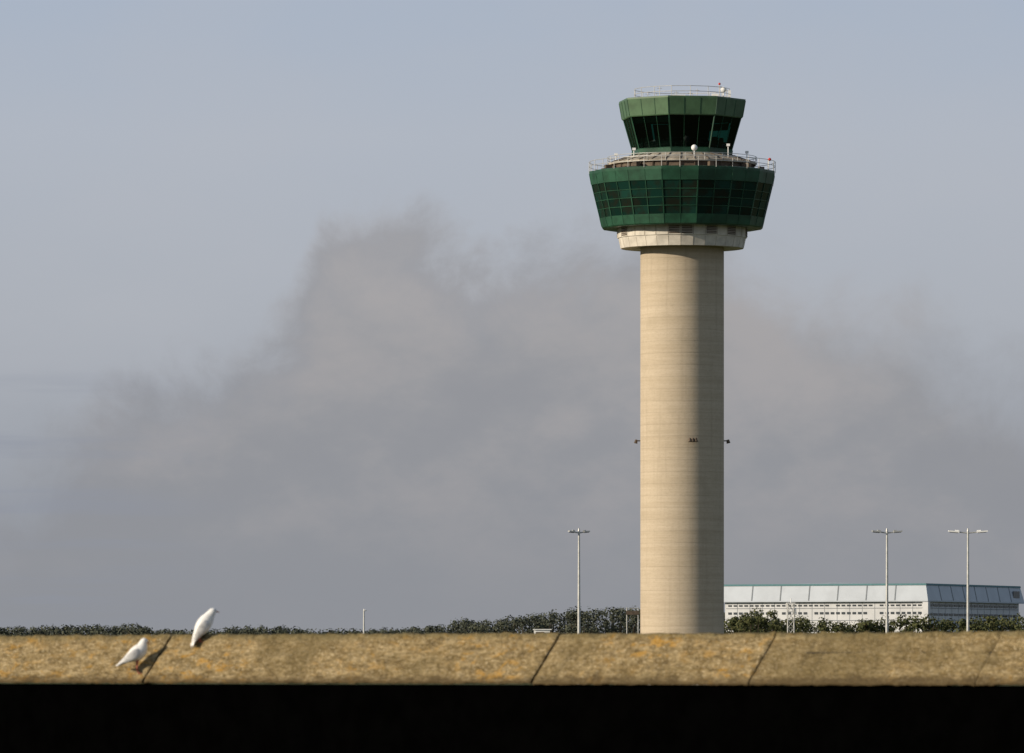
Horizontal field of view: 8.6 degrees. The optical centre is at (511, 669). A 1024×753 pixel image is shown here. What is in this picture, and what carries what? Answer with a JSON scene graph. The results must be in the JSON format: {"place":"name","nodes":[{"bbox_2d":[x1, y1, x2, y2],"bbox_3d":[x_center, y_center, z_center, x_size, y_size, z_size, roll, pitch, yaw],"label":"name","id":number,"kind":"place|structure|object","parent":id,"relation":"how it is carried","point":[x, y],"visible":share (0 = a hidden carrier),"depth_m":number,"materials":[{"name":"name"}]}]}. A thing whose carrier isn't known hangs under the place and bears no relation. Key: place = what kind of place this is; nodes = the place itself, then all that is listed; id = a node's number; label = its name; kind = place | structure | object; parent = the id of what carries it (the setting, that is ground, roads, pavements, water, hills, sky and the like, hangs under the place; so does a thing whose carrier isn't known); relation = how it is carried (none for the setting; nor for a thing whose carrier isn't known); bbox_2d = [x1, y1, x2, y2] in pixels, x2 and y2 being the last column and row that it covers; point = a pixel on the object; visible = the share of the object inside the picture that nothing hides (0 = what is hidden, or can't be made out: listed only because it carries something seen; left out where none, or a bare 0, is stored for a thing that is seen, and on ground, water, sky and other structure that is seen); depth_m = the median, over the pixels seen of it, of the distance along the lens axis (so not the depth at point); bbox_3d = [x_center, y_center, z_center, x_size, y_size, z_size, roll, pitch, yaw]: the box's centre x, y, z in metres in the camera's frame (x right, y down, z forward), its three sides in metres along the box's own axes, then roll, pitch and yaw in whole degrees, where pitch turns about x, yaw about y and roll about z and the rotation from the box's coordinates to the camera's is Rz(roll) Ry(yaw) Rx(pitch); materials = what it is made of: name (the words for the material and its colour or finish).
{"place":"outdoors","nodes":[
{"label":"outdoors","id":0,"kind":"place"},
{"bbox_2d":[0,684,1023,752],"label":"concrete parapet wall","id":1,"kind":"structure","parent":0,"point":[226,718],"depth_m":53.42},
{"bbox_2d":[0,634,175,683],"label":"coping slab","id":2,"kind":"structure","parent":1,"relation":"on","point":[90,659],"depth_m":56.75,"materials":[{"name":"concrete"}]},
{"bbox_2d":[117,638,149,673],"bbox_3d":[-3.124,-0.112,56.099,0.280,0.296,0.178,0,0,-8],"label":"white dove","id":3,"kind":"object","parent":2,"relation":"on","point":[137,652],"visible":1,"depth_m":56.06,"materials":[{"name":"white"}]},
{"bbox_2d":[144,632,566,683],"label":"coping slab","id":4,"kind":"structure","parent":1,"relation":"on","point":[454,658],"depth_m":54.63,"materials":[{"name":"concrete"}]},
{"bbox_2d":[191,608,218,646],"bbox_3d":[-2.523,-0.342,55.980,0.238,0.329,0.179,0,0,-12],"label":"white dove","id":5,"kind":"object","parent":4,"relation":"on","point":[203,625],"visible":1,"depth_m":55.94,"materials":[{"name":"white"}]},
{"bbox_2d":[159,652,991,656],"bbox_3d":[-1.126,-0.020,54.732,38.300,0.220,0.220,0,0,42],"label":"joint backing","id":6,"kind":"object","parent":1,"relation":"on","point":[789,652],"visible":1,"depth_m":51.49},
{"bbox_2d":[533,631,776,685],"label":"coping slab","id":7,"kind":"structure","parent":1,"relation":"on","point":[721,659],"depth_m":52.54,"materials":[{"name":"concrete"}]},
{"bbox_2d":[749,631,1000,685],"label":"coping slab","id":8,"kind":"structure","parent":1,"relation":"on","point":[945,659],"depth_m":51.10,"materials":[{"name":"concrete"}]},
{"bbox_2d":[975,630,1023,685],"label":"coping slab","id":9,"kind":"structure","parent":1,"relation":"on","point":[1004,664],"depth_m":50.27,"materials":[{"name":"concrete"}]},
{"bbox_2d":[0,683,1023,685],"bbox_3d":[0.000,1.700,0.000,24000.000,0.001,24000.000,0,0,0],"label":"ground","id":10,"kind":"structure","parent":0,"point":[339,683],"depth_m":827.72,"materials":[{"name":"black plant"}]},
{"bbox_2d":[0,606,724,635],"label":"distant tree line","id":11,"kind":"object","parent":10,"relation":"on","point":[570,620],"visible":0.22,"depth_m":1762.95,"materials":[{"name":"green plant"}]},
{"bbox_2d":[363,609,366,632],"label":"street lamp","id":12,"kind":"object","parent":10,"relation":"on","point":[364,620],"visible":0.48,"depth_m":999.90,"materials":[{"name":"metal"}]},
{"bbox_2d":[568,528,589,633],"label":"street lamp","id":13,"kind":"object","parent":10,"relation":"on","point":[578,621],"visible":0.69,"depth_m":499.92,"materials":[{"name":"metal"}]},
{"bbox_2d":[626,608,638,632],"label":"sign gantry","id":14,"kind":"object","parent":10,"relation":"on","point":[632,612],"visible":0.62,"depth_m":899.95,"materials":[{"name":"metal"}]},
{"bbox_2d":[727,616,741,631],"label":"broadleaf tree","id":15,"kind":"object","parent":10,"relation":"on","point":[732,622],"visible":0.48,"depth_m":1256.25,"materials":[{"name":"green plant"}]},
{"bbox_2d":[734,612,756,632],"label":"broadleaf tree","id":16,"kind":"object","parent":10,"relation":"on","point":[747,619],"visible":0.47,"depth_m":1243.86,"materials":[{"name":"green plant"}]},
{"bbox_2d":[740,606,767,632],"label":"broadleaf tree","id":17,"kind":"object","parent":10,"relation":"on","point":[757,621],"visible":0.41,"depth_m":1256.36,"materials":[{"name":"green plant"}]},
{"bbox_2d":[758,610,783,632],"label":"broadleaf tree","id":18,"kind":"object","parent":10,"relation":"on","point":[777,624],"visible":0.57,"depth_m":1244.20,"materials":[{"name":"green plant"}]},
{"bbox_2d":[786,598,795,632],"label":"antenna mast","id":19,"kind":"object","parent":10,"relation":"on","point":[793,611],"visible":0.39,"depth_m":999.51,"materials":[{"name":"metal"}]},
{"bbox_2d":[724,582,1023,632],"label":"aircraft hangar","id":20,"kind":"structure","parent":10,"relation":"on","point":[833,602],"depth_m":1511.36,"materials":[{"name":"white metal"}]},
{"bbox_2d":[728,604,1017,629],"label":"windows","id":21,"kind":"structure","parent":20,"relation":"in","point":[940,605],"depth_m":1513.94,"materials":[{"name":"grey glass"}]},
{"bbox_2d":[724,613,1023,633],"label":"hangar tree belt","id":22,"kind":"object","parent":10,"relation":"on","point":[804,626],"visible":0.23,"depth_m":1370.06,"materials":[{"name":"green plant"}]},
{"bbox_2d":[872,528,901,632],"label":"street lamp","id":23,"kind":"object","parent":10,"relation":"on","point":[886,624],"visible":0.66,"depth_m":499.92,"materials":[{"name":"metal"}]},
{"bbox_2d":[948,528,987,630],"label":"street lamp","id":24,"kind":"object","parent":10,"relation":"on","point":[967,533],"visible":0.62,"depth_m":499.92,"materials":[{"name":"metal"}]},
{"bbox_2d":[0,0,1023,634],"label":"sky","id":25,"kind":"structure","parent":0,"point":[314,314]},
{"bbox_2d":[533,629,551,632],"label":"airport shed","id":26,"kind":"structure","parent":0,"point":[540,630],"depth_m":995.50,"materials":[{"name":"concrete"}]},
{"bbox_2d":[589,83,775,633],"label":"control tower","id":27,"kind":"structure","parent":0,"point":[682,194],"depth_m":715.81,"materials":[{"name":"concrete"}]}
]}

